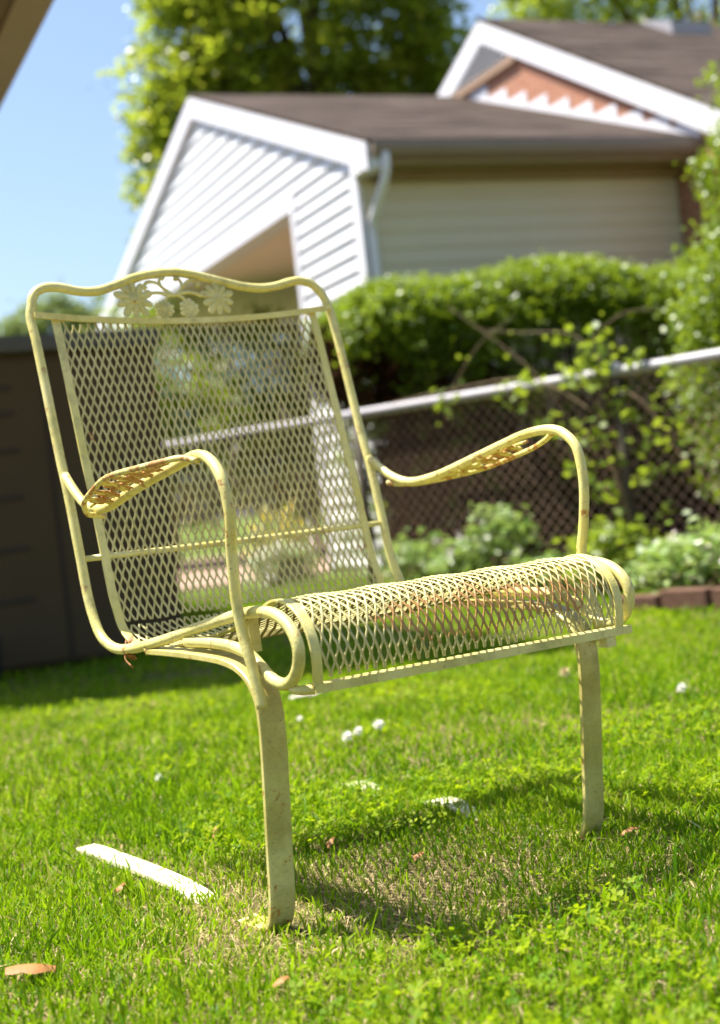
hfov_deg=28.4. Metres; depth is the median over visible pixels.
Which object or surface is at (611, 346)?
bramble cane
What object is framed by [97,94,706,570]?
garage
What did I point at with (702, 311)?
flowering shrub
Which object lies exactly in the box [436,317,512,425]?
bramble cane
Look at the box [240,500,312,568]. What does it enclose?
flowering plant
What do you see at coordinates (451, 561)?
bedding plant
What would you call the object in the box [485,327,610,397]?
bramble cane
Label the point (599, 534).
bedding plant
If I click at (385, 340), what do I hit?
clipped hedge
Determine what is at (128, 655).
caught debris
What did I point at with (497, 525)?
bedding plant
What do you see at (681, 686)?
clover flower
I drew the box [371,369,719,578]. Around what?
undergrowth
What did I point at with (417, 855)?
fallen leaf
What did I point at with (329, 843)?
fallen leaf
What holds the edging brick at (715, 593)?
on the ground at (362, 900)
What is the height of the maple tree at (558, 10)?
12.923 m
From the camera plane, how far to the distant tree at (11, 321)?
34.67 m
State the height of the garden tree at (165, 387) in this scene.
3.303 m
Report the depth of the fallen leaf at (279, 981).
1.67 m
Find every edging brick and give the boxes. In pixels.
[612,594,661,613]
[660,586,716,611]
[711,587,719,609]
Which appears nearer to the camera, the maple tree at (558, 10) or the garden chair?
the garden chair
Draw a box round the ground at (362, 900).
[0,510,719,1023]
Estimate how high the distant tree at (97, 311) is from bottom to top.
6.643 m
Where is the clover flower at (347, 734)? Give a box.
[341,731,351,746]
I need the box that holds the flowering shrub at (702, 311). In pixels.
[653,60,719,519]
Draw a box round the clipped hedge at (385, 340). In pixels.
[290,249,719,577]
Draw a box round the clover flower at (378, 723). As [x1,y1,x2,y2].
[373,719,382,737]
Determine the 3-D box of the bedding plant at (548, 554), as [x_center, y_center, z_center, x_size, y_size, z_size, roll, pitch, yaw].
[0.931,0.291,7.143,0.470,0.293,0.481,-6,1,0]
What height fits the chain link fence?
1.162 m
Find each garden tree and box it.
[81,302,261,568]
[167,300,323,532]
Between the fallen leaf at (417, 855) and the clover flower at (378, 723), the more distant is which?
the clover flower at (378, 723)
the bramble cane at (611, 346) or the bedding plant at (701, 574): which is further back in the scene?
the bramble cane at (611, 346)
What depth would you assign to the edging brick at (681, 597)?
5.63 m
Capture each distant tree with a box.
[0,303,50,335]
[2,277,94,335]
[61,284,180,433]
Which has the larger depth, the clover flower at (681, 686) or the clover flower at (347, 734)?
the clover flower at (681, 686)
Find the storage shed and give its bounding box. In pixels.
[0,327,183,671]
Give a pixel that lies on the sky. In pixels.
(62, 215)
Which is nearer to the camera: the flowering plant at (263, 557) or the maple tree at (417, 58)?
the flowering plant at (263, 557)
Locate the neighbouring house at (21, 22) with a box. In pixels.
[0,0,53,106]
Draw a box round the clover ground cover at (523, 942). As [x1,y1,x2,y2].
[1,604,719,1023]
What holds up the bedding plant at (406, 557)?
on the mulch bed
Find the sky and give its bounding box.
[0,0,710,524]
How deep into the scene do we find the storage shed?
6.14 m
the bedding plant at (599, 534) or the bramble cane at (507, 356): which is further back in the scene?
the bramble cane at (507, 356)
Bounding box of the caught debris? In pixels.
[123,635,136,667]
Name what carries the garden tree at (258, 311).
on the ground at (362, 900)
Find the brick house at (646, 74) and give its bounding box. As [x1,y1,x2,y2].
[436,18,719,520]
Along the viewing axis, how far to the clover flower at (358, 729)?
3.37 m
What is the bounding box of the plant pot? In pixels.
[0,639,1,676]
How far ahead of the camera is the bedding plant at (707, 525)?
5.85 m
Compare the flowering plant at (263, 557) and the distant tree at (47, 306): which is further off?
the distant tree at (47, 306)
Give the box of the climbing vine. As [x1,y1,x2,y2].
[392,321,692,587]
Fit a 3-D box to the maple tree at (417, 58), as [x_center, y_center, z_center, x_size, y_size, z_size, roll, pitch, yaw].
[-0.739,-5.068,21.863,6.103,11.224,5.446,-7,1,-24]
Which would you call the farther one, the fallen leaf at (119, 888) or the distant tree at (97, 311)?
the distant tree at (97, 311)
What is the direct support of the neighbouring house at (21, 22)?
on the ground at (362, 900)
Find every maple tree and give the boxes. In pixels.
[87,0,479,366]
[473,0,719,26]
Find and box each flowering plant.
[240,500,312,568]
[243,539,320,587]
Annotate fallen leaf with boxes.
[5,964,55,974]
[116,882,125,893]
[273,976,288,987]
[326,837,334,848]
[413,852,423,861]
[620,827,636,836]
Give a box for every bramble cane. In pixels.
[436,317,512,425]
[450,308,563,412]
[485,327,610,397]
[574,289,660,388]
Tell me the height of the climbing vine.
1.315 m
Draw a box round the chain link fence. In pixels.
[164,349,719,600]
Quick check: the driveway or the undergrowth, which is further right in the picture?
the undergrowth
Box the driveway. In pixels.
[178,543,328,589]
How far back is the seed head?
3.61 m
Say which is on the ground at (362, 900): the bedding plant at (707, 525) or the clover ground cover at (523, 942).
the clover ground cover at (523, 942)
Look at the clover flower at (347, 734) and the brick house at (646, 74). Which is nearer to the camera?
the clover flower at (347, 734)
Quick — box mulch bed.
[389,574,716,600]
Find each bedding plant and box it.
[362,527,467,597]
[418,531,508,593]
[455,501,554,585]
[503,542,576,588]
[551,514,673,589]
[614,510,719,593]
[689,520,719,580]
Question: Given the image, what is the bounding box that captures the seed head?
[560,667,569,703]
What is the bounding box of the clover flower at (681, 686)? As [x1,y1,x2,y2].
[677,682,686,698]
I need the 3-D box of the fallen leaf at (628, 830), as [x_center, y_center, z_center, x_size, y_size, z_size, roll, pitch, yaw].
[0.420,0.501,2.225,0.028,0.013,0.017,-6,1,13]
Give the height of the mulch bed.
0.008 m
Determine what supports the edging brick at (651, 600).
on the ground at (362, 900)
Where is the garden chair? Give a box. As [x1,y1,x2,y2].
[25,268,634,932]
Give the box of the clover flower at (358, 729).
[354,726,361,740]
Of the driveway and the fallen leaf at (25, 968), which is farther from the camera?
the driveway

